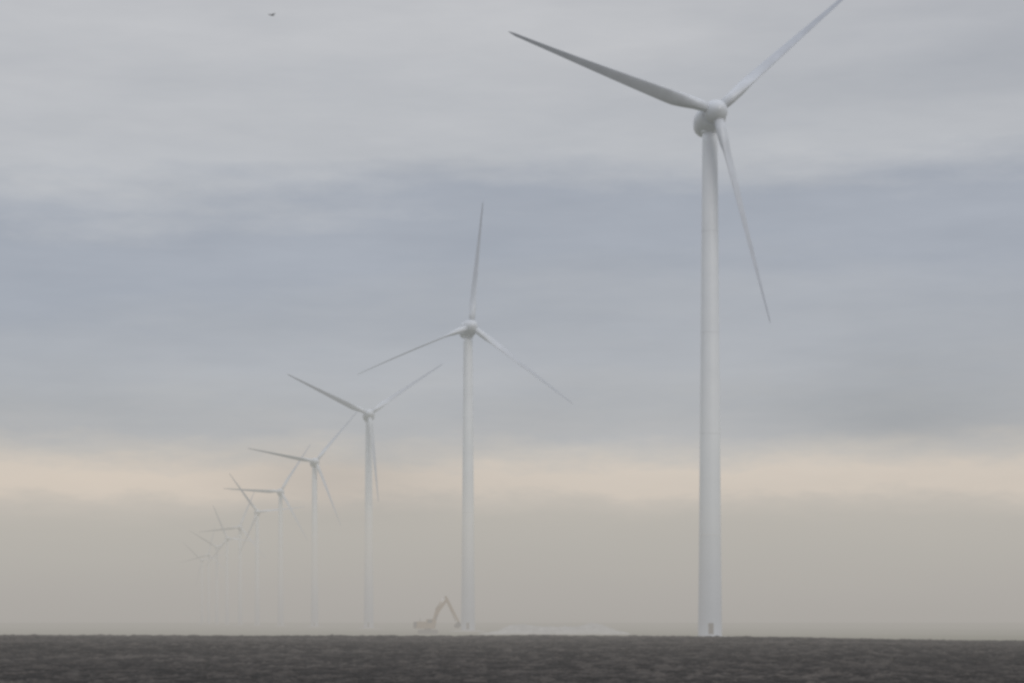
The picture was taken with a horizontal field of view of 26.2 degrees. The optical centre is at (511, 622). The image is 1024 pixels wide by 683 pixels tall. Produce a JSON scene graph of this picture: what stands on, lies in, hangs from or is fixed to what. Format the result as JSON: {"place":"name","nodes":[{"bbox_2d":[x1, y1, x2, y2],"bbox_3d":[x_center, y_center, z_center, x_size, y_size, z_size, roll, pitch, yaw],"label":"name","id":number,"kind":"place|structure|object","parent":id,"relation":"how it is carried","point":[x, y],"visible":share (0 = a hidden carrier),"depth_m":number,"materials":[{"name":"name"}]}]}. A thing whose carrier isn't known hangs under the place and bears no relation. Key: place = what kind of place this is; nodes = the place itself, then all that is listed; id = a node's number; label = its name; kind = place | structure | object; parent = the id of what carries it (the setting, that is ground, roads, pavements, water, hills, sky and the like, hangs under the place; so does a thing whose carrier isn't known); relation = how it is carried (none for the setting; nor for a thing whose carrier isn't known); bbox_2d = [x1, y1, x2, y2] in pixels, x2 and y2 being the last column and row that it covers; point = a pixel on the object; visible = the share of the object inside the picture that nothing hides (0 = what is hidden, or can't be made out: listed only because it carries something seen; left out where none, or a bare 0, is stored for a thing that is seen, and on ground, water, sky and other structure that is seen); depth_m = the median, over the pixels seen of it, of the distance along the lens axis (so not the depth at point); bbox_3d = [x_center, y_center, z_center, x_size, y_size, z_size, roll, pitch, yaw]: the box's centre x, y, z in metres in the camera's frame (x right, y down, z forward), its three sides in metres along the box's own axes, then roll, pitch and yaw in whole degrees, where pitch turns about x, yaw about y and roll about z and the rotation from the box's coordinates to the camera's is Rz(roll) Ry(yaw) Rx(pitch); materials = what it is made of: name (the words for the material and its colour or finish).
{"place":"outdoors","nodes":[
{"label":"outdoors","id":0,"kind":"place"},
{"bbox_2d":[0,623,1023,682],"bbox_3d":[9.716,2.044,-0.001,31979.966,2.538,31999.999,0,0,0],"label":"ground","id":1,"kind":"structure","parent":0,"point":[638,653],"depth_m":86.13,"materials":[{"name":"soil"}]},
{"bbox_2d":[185,544,222,623],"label":"wind turbine","id":2,"kind":"object","parent":1,"relation":"on","point":[201,604],"visible":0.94,"depth_m":3438.88,"materials":[{"name":"white paint"}]},
{"bbox_2d":[180,528,229,623],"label":"wind turbine","id":3,"kind":"object","parent":1,"relation":"on","point":[208,554],"visible":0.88,"depth_m":3136.94,"materials":[{"name":"white paint"}]},
{"bbox_2d":[189,530,238,624],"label":"wind turbine","id":4,"kind":"object","parent":1,"relation":"on","point":[216,598],"visible":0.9,"depth_m":2834.80,"materials":[{"name":"white paint"}]},
{"bbox_2d":[202,493,264,624],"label":"wind turbine","id":5,"kind":"object","parent":1,"relation":"on","point":[240,528],"visible":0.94,"depth_m":2230.86,"materials":[{"name":"white paint"}]},
{"bbox_2d":[206,506,262,624],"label":"wind turbine","id":6,"kind":"object","parent":1,"relation":"on","point":[227,538],"visible":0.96,"depth_m":2532.88,"materials":[{"name":"white paint"}]},
{"bbox_2d":[229,473,301,625],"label":"wind turbine","id":7,"kind":"object","parent":1,"relation":"on","point":[257,512],"visible":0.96,"depth_m":1928.85,"materials":[{"name":"white paint"}]},
{"bbox_2d":[223,444,310,625],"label":"wind turbine","id":8,"kind":"object","parent":1,"relation":"on","point":[281,495],"visible":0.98,"depth_m":1626.82,"materials":[{"name":"white paint"}]},
{"bbox_2d":[248,411,357,627],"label":"wind turbine","id":9,"kind":"object","parent":1,"relation":"on","point":[314,464],"visible":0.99,"depth_m":1324.87,"materials":[{"name":"white paint"}]},
{"bbox_2d":[288,364,441,628],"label":"wind turbine","id":10,"kind":"object","parent":1,"relation":"on","point":[368,416],"visible":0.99,"depth_m":1022.82,"materials":[{"name":"white paint"}]},
{"bbox_2d":[413,596,460,633],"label":"excavator","id":11,"kind":"object","parent":1,"relation":"on","point":[428,625],"visible":0.98,"depth_m":574.52,"materials":[{"name":"grey metal"}]},
{"bbox_2d":[357,203,572,631],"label":"wind turbine","id":12,"kind":"object","parent":1,"relation":"on","point":[467,330],"visible":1,"depth_m":720.91,"materials":[{"name":"white paint"}]},
{"bbox_2d":[482,623,628,633],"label":"sand heap","id":13,"kind":"object","parent":1,"relation":"on","point":[591,628],"visible":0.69,"depth_m":560.78,"materials":[{"name":"beige sand"}]},
{"bbox_2d":[509,0,842,636],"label":"wind turbine","id":14,"kind":"object","parent":1,"relation":"on","point":[709,127],"visible":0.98,"depth_m":418.87,"materials":[{"name":"white paint"}]},
{"bbox_2d":[0,0,1023,622],"label":"sky","id":15,"kind":"structure","parent":0,"point":[205,205],"materials":[{"name":"grey"}]}
]}

